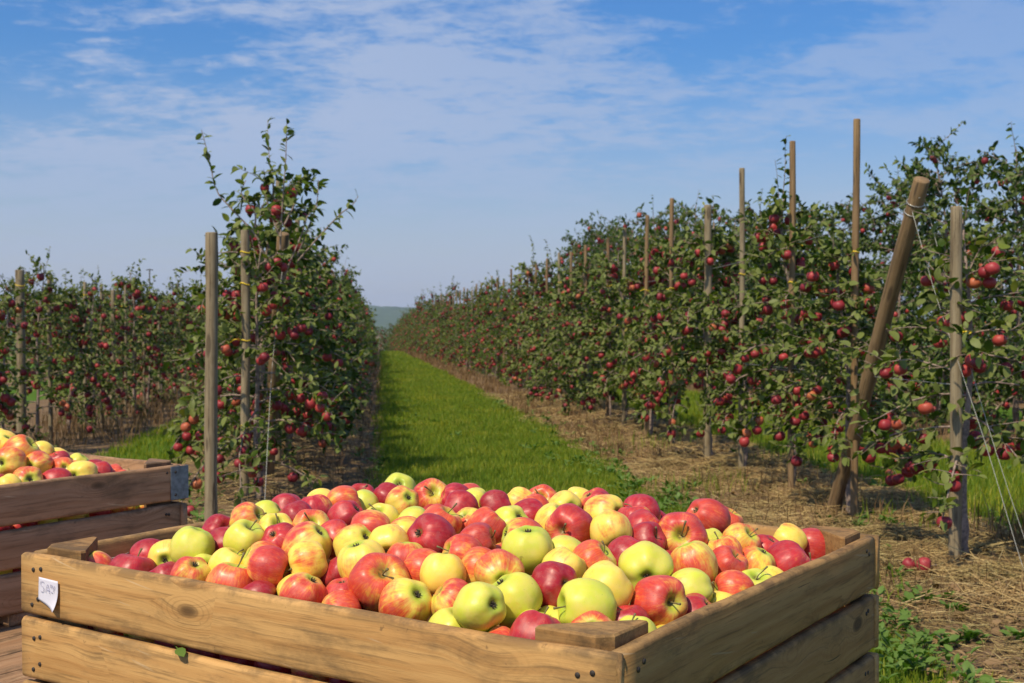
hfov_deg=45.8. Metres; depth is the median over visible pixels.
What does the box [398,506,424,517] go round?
apple
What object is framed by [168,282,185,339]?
apple tree
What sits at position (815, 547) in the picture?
apple
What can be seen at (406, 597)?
apple
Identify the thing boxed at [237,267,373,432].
apple tree
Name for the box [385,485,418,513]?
apple
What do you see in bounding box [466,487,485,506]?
apple
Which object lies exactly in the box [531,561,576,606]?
apple
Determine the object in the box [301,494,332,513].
apple
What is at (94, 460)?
apple
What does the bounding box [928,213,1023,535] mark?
guy wire
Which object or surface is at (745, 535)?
apple
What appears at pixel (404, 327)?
apple tree
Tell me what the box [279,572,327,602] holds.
apple
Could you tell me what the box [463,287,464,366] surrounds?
wooden post
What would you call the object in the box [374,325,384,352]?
bush
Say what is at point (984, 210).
apple tree
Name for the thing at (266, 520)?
apple
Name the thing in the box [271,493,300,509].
apple
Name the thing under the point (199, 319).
apple tree
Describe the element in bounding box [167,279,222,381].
apple tree
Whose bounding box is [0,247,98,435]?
apple tree
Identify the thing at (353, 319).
apple tree
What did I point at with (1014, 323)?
apple tree
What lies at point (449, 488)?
apple
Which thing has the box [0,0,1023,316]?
sky
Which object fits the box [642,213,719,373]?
apple tree
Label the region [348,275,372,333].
apple tree
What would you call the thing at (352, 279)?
apple tree
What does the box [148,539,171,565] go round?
apple
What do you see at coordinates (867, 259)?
apple tree
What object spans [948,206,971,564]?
wooden post
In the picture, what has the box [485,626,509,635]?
apple
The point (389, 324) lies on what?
bush
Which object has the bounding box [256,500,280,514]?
apple
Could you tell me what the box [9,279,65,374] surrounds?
apple tree
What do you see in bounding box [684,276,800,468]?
apple tree
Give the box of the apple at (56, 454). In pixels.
[50,449,70,459]
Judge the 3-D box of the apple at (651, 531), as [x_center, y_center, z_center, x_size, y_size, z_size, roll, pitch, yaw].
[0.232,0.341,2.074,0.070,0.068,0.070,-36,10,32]
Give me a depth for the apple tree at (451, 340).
36.38 m
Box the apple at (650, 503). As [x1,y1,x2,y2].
[623,494,660,519]
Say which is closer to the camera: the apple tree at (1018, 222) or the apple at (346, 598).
the apple at (346, 598)
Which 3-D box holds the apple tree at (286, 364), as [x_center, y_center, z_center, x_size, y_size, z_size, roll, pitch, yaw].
[-2.115,0.160,10.821,1.554,2.583,1.674,0,1,14]
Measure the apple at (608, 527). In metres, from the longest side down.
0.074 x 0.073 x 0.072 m
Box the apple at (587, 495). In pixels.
[580,487,608,508]
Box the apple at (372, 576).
[347,552,410,611]
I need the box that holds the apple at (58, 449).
[54,447,68,453]
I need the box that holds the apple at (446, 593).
[431,578,467,614]
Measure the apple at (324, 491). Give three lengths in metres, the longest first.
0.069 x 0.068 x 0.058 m
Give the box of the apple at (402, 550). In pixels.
[387,542,422,561]
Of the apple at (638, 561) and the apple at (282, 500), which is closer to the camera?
the apple at (638, 561)
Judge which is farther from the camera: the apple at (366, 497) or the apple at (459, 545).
the apple at (366, 497)
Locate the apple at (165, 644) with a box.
[154,640,185,648]
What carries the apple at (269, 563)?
in the apple crate at (815, 620)
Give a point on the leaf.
(181, 651)
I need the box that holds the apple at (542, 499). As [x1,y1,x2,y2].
[519,493,548,505]
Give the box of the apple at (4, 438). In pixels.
[0,434,10,448]
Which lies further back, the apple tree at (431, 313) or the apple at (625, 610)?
the apple tree at (431, 313)
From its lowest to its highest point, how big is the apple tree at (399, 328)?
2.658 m
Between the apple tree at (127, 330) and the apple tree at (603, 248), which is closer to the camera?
the apple tree at (127, 330)
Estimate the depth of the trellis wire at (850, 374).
6.99 m
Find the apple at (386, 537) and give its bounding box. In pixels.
[369,524,408,552]
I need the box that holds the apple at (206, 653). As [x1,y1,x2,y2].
[186,647,219,658]
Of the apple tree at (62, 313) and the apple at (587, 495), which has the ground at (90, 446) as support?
the apple tree at (62, 313)
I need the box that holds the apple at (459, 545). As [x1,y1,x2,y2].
[436,534,482,559]
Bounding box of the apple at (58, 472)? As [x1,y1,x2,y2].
[42,467,72,478]
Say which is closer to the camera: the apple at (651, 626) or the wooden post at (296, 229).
the apple at (651, 626)
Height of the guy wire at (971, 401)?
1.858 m
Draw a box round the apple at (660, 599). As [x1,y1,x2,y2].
[630,575,687,625]
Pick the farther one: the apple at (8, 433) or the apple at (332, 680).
the apple at (8, 433)
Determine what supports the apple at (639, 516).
in the apple crate at (815, 620)
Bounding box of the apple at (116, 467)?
[111,464,122,471]
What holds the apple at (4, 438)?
in the apple crate at (156, 488)
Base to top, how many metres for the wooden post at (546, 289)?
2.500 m
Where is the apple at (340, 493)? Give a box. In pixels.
[327,485,362,508]
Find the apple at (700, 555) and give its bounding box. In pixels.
[671,540,717,581]
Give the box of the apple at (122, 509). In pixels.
[111,506,134,512]
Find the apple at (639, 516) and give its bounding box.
[627,509,659,526]
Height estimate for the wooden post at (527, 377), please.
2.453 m
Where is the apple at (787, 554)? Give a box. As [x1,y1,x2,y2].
[767,540,810,571]
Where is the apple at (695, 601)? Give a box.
[685,593,710,614]
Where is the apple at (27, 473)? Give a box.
[13,466,43,481]
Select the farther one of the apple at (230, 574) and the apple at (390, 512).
the apple at (390, 512)
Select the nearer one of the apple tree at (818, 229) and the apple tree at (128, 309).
the apple tree at (818, 229)
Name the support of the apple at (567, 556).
in the apple crate at (815, 620)
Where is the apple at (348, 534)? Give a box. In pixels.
[333,523,371,556]
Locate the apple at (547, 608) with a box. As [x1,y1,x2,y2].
[522,606,556,618]
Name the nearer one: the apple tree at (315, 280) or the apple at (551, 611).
the apple at (551, 611)
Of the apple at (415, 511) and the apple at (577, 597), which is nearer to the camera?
the apple at (577, 597)
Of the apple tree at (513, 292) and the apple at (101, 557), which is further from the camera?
the apple tree at (513, 292)
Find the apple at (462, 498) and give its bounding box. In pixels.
[444,490,478,512]
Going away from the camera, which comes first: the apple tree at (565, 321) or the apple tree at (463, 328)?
the apple tree at (565, 321)
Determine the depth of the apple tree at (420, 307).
54.55 m
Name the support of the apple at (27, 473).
in the apple crate at (156, 488)
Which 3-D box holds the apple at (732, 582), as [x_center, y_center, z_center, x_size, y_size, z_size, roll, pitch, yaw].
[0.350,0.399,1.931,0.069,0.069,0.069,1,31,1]
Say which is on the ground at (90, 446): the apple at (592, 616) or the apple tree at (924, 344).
the apple tree at (924, 344)
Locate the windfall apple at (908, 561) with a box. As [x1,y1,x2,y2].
[902,556,915,569]
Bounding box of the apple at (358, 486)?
[351,483,373,491]
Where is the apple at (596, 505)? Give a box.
[583,494,623,517]
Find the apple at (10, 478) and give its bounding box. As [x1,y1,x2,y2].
[0,473,21,484]
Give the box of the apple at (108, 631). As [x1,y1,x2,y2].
[93,627,123,635]
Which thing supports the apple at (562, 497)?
in the apple crate at (815, 620)
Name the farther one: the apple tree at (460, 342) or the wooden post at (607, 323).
the apple tree at (460, 342)
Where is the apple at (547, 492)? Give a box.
[530,484,555,500]
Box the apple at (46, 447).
[35,441,54,454]
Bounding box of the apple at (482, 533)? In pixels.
[460,522,495,549]
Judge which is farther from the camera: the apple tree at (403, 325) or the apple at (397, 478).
the apple tree at (403, 325)
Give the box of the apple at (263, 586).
[243,580,276,594]
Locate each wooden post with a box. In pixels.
[15,270,31,433]
[47,278,52,440]
[83,282,86,426]
[100,284,102,422]
[110,290,115,419]
[121,285,126,415]
[133,300,136,411]
[142,295,145,403]
[157,300,160,403]
[178,308,180,396]
[204,232,217,521]
[230,230,258,501]
[275,180,287,461]
[284,210,290,444]
[295,220,299,366]
[459,290,460,361]
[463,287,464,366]
[470,290,472,342]
[488,276,492,376]
[496,277,498,378]
[503,280,504,370]
[510,269,512,384]
[517,274,519,383]
[526,276,528,389]
[535,264,537,387]
[545,258,548,384]
[557,253,560,402]
[570,252,572,404]
[580,245,587,412]
[605,238,614,419]
[617,228,626,425]
[640,215,648,437]
[666,198,673,446]
[703,205,715,461]
[738,168,752,471]
[787,141,802,490]
[846,119,859,521]
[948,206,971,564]
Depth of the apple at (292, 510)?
2.20 m
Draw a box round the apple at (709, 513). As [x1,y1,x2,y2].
[686,498,730,533]
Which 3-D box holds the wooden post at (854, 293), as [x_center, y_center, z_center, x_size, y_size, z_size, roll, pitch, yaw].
[2.120,-0.057,7.541,0.090,2.635,0.119,0,1,0]
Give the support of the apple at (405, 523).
in the apple crate at (815, 620)
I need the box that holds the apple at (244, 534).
[223,519,263,553]
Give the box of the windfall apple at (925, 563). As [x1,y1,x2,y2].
[916,557,934,572]
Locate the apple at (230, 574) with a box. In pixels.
[205,552,252,588]
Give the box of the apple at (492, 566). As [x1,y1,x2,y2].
[474,548,524,583]
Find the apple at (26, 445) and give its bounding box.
[2,434,39,455]
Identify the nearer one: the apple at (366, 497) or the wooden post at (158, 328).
the apple at (366, 497)
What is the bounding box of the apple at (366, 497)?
[357,489,378,509]
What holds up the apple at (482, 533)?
in the apple crate at (815, 620)
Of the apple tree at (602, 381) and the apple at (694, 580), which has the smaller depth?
the apple at (694, 580)
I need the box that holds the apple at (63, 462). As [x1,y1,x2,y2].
[52,457,72,468]
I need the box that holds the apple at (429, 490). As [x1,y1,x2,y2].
[413,478,446,507]
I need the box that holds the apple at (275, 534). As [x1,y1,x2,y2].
[261,522,293,547]
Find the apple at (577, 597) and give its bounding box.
[553,578,616,622]
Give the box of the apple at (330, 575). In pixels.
[320,556,340,586]
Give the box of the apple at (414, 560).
[404,548,436,580]
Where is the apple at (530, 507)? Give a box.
[514,498,542,519]
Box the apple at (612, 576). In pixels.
[582,560,633,606]
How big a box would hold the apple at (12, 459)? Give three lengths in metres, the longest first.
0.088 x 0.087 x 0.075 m
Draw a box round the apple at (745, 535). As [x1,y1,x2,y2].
[723,522,761,548]
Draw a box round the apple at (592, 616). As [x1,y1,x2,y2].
[571,610,611,622]
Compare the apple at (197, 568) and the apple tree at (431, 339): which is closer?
the apple at (197, 568)
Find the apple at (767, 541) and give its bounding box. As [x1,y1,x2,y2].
[758,534,778,550]
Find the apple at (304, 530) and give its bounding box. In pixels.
[281,521,331,559]
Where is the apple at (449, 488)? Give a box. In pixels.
[440,483,468,504]
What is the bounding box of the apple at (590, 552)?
[573,539,615,569]
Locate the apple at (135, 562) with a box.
[109,548,156,571]
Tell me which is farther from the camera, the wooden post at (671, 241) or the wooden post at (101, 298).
the wooden post at (101, 298)
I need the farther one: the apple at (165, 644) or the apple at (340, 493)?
the apple at (340, 493)
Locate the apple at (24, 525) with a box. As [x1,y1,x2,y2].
[12,521,37,528]
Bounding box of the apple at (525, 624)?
[509,610,560,639]
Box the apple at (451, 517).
[423,503,461,533]
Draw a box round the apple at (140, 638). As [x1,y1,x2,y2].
[124,633,153,642]
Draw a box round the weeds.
[187,399,1023,682]
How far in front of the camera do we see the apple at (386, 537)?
1.96 m
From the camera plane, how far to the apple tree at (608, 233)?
34.61 m
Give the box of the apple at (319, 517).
[292,509,328,525]
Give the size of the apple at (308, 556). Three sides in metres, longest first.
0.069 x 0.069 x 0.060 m
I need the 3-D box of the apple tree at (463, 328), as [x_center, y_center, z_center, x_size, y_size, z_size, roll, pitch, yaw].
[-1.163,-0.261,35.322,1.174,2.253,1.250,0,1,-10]
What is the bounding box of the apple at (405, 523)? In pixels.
[390,516,416,532]
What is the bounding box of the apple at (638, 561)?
[618,541,673,592]
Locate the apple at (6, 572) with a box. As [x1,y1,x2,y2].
[0,569,12,574]
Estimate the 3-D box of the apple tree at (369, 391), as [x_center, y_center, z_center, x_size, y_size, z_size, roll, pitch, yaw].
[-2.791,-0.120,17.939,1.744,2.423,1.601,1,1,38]
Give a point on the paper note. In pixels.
(48, 592)
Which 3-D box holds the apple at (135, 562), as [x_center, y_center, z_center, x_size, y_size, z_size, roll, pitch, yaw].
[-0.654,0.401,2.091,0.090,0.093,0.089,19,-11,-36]
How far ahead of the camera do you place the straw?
7.67 m
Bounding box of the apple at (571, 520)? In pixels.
[545,503,592,542]
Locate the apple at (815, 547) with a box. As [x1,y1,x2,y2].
[801,528,824,558]
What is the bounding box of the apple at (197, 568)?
[170,556,210,580]
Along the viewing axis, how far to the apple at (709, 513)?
2.23 m
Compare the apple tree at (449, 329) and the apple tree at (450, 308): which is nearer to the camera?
the apple tree at (449, 329)
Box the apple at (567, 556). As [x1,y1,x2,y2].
[542,546,585,577]
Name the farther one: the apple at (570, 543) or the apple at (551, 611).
the apple at (570, 543)
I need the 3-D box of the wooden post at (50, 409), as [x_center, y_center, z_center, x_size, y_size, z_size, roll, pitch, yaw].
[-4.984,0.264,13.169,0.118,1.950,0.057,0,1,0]
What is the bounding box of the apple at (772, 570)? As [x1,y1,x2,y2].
[761,565,782,575]
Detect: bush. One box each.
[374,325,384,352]
[377,326,390,351]
[383,323,396,350]
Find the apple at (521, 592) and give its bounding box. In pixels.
[492,572,542,627]
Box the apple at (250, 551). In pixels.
[242,541,279,565]
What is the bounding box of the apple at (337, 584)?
[326,577,364,609]
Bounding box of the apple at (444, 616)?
[429,607,462,627]
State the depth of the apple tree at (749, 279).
20.25 m
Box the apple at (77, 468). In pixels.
[67,461,97,475]
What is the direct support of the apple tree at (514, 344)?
on the ground at (90, 446)
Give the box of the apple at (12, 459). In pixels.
[0,446,26,474]
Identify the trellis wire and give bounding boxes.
[3,277,175,302]
[449,197,919,312]
[562,345,949,384]
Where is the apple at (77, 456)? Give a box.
[70,453,88,460]
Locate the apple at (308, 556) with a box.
[288,540,327,578]
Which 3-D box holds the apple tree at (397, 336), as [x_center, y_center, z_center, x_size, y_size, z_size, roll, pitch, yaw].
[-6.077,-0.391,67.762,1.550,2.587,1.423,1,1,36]
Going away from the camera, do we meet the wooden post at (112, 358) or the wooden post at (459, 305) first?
the wooden post at (112, 358)
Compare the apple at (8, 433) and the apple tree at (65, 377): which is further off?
the apple tree at (65, 377)
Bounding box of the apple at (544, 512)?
[534,503,559,528]
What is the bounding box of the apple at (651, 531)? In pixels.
[632,521,666,548]
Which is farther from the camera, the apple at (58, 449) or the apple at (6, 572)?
the apple at (58, 449)
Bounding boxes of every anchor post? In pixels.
[264,232,288,475]
[827,176,929,511]
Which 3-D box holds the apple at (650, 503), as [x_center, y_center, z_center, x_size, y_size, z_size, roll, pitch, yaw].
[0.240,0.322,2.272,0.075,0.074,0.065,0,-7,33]
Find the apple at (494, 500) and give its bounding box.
[479,490,510,510]
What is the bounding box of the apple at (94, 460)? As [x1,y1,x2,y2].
[89,459,101,462]
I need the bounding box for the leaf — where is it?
[174,645,185,656]
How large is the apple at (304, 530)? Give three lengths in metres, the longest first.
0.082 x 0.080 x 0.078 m
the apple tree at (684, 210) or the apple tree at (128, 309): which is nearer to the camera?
the apple tree at (684, 210)
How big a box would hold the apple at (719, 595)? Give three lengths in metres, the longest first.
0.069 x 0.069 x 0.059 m
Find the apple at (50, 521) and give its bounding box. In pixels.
[38,518,62,524]
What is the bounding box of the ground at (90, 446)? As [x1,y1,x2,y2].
[0,332,1023,682]
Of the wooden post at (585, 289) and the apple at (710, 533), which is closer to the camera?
the apple at (710, 533)
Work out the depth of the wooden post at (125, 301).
17.03 m
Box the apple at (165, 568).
[149,561,175,574]
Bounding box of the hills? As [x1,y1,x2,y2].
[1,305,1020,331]
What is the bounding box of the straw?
[170,390,1023,682]
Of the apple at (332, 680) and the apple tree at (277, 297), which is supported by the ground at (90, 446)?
the apple tree at (277, 297)
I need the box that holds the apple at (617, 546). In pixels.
[608,535,639,565]
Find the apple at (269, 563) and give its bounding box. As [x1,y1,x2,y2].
[247,545,291,586]
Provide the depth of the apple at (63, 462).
3.34 m
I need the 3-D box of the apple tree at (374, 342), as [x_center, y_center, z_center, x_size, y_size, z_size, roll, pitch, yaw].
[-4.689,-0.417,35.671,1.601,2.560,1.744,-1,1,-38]
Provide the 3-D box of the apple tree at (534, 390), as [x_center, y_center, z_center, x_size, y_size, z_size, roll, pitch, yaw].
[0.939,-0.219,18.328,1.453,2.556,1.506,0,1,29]
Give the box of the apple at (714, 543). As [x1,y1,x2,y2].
[707,531,742,553]
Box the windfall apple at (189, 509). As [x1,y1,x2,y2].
[187,505,195,517]
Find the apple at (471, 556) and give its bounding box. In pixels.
[462,546,490,583]
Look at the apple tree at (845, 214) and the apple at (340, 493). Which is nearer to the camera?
the apple at (340, 493)
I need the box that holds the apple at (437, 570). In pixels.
[420,553,466,593]
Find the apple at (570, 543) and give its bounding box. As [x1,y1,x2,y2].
[552,535,580,551]
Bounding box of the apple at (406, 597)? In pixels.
[378,578,431,620]
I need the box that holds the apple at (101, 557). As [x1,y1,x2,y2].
[88,551,111,564]
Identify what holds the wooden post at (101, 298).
on the ground at (90, 446)
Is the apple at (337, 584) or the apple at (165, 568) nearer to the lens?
the apple at (337, 584)
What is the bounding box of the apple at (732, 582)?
[711,570,753,594]
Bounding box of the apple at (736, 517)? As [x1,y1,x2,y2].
[725,506,743,524]
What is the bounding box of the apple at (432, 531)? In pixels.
[407,513,455,552]
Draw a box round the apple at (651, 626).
[619,613,656,632]
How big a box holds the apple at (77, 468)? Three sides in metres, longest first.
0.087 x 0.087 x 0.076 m
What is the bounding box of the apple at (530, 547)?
[501,525,552,574]
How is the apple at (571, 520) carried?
in the apple crate at (815, 620)
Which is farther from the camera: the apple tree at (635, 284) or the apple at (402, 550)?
the apple tree at (635, 284)
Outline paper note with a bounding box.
[38,577,57,611]
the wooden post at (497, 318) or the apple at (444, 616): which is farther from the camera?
the wooden post at (497, 318)
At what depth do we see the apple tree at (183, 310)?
21.06 m
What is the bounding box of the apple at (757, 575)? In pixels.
[742,566,772,584]
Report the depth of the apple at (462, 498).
2.27 m
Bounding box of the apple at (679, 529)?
[659,512,707,550]
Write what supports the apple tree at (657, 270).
on the ground at (90, 446)
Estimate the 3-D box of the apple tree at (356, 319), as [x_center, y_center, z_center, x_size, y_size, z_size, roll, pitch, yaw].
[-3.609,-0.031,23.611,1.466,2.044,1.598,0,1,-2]
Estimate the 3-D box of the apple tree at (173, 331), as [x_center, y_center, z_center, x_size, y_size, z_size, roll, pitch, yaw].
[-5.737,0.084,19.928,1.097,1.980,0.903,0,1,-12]
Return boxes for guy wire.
[265,274,281,490]
[912,212,1022,566]
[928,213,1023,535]
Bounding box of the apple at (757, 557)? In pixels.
[742,546,775,568]
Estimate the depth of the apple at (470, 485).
2.50 m
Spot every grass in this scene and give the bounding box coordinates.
[87,350,1023,682]
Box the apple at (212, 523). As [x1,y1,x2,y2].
[202,514,229,532]
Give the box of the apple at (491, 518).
[466,506,505,543]
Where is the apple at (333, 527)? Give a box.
[321,519,347,559]
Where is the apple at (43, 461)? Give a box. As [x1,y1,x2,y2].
[26,450,53,473]
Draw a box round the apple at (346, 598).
[322,590,360,608]
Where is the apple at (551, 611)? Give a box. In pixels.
[538,605,558,619]
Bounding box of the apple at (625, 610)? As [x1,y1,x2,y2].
[615,605,650,620]
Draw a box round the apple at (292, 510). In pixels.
[279,500,311,521]
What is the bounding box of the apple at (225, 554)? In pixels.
[208,547,243,569]
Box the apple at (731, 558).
[713,545,748,581]
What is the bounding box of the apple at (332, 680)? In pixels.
[329,677,353,682]
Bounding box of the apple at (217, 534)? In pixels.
[210,527,228,551]
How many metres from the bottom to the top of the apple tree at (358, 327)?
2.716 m
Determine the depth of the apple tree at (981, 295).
20.59 m
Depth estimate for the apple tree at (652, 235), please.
28.97 m
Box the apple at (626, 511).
[617,503,649,516]
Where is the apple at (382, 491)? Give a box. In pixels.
[373,482,396,503]
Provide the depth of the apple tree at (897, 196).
16.09 m
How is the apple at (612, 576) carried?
in the apple crate at (815, 620)
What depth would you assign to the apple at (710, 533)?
2.14 m
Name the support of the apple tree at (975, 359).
on the ground at (90, 446)
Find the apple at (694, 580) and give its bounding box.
[671,568,712,602]
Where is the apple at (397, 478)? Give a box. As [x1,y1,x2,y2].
[385,472,415,489]
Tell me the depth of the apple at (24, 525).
3.17 m
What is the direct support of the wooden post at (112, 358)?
on the ground at (90, 446)
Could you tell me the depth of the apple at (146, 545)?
2.15 m
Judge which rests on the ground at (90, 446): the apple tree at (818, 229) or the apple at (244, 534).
the apple tree at (818, 229)
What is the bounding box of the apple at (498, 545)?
[496,543,501,548]
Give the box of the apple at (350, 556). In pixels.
[337,539,384,577]
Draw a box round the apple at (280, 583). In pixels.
[276,572,297,595]
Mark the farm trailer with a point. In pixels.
(10, 654)
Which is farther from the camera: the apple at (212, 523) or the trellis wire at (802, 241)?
the trellis wire at (802, 241)
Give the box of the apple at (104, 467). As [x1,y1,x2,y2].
[94,461,112,473]
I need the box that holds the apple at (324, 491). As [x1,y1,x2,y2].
[307,488,329,496]
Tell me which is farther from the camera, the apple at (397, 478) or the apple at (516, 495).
the apple at (397, 478)
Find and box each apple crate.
[0,452,188,625]
[21,522,879,682]
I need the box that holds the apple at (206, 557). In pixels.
[194,553,211,563]
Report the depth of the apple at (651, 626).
1.66 m
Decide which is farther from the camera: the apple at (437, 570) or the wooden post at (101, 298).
the wooden post at (101, 298)
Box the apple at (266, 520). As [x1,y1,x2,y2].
[258,513,291,530]
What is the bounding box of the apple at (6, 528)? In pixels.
[0,525,12,530]
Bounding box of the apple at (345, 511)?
[327,500,362,524]
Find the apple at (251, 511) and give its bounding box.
[229,502,266,525]
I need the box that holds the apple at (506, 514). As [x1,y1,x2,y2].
[495,505,527,524]
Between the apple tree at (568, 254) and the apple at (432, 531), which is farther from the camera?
the apple tree at (568, 254)
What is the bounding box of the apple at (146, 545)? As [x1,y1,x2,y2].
[130,538,160,556]
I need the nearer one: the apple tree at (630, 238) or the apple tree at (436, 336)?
the apple tree at (630, 238)
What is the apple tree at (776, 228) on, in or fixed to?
on the ground at (90, 446)
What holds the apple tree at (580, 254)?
on the ground at (90, 446)
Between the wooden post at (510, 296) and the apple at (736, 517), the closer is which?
the apple at (736, 517)
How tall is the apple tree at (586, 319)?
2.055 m
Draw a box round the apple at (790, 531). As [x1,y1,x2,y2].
[773,523,807,549]
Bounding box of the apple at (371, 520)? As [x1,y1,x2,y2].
[350,510,390,531]
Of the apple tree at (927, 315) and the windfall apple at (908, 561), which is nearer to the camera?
the windfall apple at (908, 561)
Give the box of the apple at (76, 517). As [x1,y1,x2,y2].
[63,514,88,520]
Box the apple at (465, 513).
[456,507,476,530]
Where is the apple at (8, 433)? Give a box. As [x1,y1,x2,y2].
[0,430,14,436]
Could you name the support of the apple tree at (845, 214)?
on the ground at (90, 446)
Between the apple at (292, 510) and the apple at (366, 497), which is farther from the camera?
the apple at (366, 497)
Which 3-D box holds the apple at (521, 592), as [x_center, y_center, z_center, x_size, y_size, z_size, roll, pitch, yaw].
[0.000,0.369,1.734,0.079,0.070,0.083,-41,9,-38]
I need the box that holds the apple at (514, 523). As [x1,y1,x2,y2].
[501,517,542,542]
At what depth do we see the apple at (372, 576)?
1.81 m
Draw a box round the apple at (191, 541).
[169,526,214,561]
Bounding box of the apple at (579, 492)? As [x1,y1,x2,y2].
[568,487,587,498]
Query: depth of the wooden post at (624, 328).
14.40 m
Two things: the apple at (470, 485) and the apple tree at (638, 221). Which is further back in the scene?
the apple tree at (638, 221)
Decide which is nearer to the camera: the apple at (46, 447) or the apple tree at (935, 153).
the apple at (46, 447)
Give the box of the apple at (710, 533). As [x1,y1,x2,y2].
[706,528,722,540]
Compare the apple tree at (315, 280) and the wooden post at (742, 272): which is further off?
the apple tree at (315, 280)
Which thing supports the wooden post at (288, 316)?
on the ground at (90, 446)
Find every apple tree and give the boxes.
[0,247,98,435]
[0,267,46,365]
[0,274,56,446]
[0,329,22,419]
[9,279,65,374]
[29,280,73,381]
[33,269,123,431]
[47,279,90,369]
[54,270,132,426]
[68,270,98,373]
[77,285,151,420]
[86,282,124,349]
[88,259,175,411]
[98,283,131,355]
[116,289,141,353]
[120,275,185,406]
[128,293,153,346]
[130,288,195,402]
[147,286,172,348]
[153,268,204,396]
[159,117,374,476]
[162,306,204,392]
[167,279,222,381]
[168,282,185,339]
[172,276,221,388]
[174,118,357,506]
[182,282,225,375]
[190,217,368,465]
[203,210,360,450]
[222,227,363,438]
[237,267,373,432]
[266,273,358,386]
[303,221,367,402]
[321,263,378,369]
[324,252,369,398]
[324,264,380,402]
[329,260,372,377]
[334,268,370,378]
[335,282,371,399]
[336,258,379,360]
[342,271,369,383]
[345,300,364,355]
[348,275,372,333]
[348,275,380,359]
[351,289,374,380]
[356,307,376,373]
[357,293,377,340]
[359,292,376,342]
[363,300,378,362]
[384,323,398,349]
[390,316,402,349]
[391,311,403,347]
[392,309,406,349]
[393,309,406,349]
[398,304,412,348]
[398,308,413,347]
[401,307,415,347]
[404,300,418,347]
[405,299,427,346]
[406,291,434,351]
[416,288,442,355]
[417,290,439,352]
[420,321,445,355]
[424,297,448,356]
[424,298,462,359]
[425,283,445,345]
[429,276,469,360]
[434,305,457,351]
[438,313,462,363]
[441,302,470,364]
[442,303,485,366]
[446,281,485,368]
[452,286,484,371]
[457,294,479,367]
[458,309,494,373]
[463,277,501,364]
[463,294,506,375]
[470,270,525,377]
[472,283,531,380]
[483,279,534,383]
[492,235,573,387]
[492,268,550,389]
[494,275,550,386]
[512,239,577,371]
[519,260,601,401]
[522,244,599,406]
[527,251,628,413]
[544,227,596,331]
[544,256,581,280]
[555,245,593,277]
[560,216,680,425]
[569,210,627,354]
[569,265,644,415]
[570,238,613,328]
[574,217,638,323]
[577,218,635,363]
[602,223,653,362]
[602,228,678,364]
[604,222,698,435]
[607,210,728,443]
[614,195,690,346]
[618,221,682,342]
[622,196,764,458]
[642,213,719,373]
[653,190,733,378]
[674,219,753,387]
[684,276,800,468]
[694,215,777,390]
[696,135,879,485]
[712,189,800,391]
[726,200,839,389]
[755,216,849,390]
[760,210,935,515]
[777,193,916,414]
[818,228,885,351]
[821,162,976,414]
[840,187,1023,553]
[858,121,1023,428]
[859,253,925,379]
[869,226,949,386]
[908,220,1007,391]
[928,121,1023,437]
[947,213,1023,391]
[984,146,1023,408]
[992,256,1023,399]
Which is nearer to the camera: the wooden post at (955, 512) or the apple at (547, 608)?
the apple at (547, 608)
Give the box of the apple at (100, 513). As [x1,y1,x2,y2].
[89,510,110,516]
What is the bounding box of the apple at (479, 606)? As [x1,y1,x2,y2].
[452,581,505,631]
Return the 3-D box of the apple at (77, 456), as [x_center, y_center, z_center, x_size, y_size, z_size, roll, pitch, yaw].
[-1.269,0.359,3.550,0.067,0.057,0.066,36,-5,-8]
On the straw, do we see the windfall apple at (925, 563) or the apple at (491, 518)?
the windfall apple at (925, 563)
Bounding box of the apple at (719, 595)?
[711,591,730,602]
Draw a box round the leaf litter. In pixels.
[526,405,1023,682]
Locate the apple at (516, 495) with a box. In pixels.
[507,487,532,504]
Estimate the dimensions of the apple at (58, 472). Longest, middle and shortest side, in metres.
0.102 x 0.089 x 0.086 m
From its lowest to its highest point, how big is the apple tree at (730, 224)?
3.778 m
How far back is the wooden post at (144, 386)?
18.32 m
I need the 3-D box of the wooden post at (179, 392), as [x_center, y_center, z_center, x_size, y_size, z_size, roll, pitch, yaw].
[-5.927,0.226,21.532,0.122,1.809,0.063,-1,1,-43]
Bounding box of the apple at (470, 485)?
[463,483,479,488]
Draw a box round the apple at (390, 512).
[366,503,398,521]
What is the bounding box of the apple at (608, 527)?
[590,509,632,546]
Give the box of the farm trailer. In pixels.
[0,624,35,682]
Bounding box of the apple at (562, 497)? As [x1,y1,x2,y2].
[548,490,581,507]
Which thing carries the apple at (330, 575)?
in the apple crate at (815, 620)
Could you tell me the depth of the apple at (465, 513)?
2.15 m
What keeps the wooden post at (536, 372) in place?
on the ground at (90, 446)
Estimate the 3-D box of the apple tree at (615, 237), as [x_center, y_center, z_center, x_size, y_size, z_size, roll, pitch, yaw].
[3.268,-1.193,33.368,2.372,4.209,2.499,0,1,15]

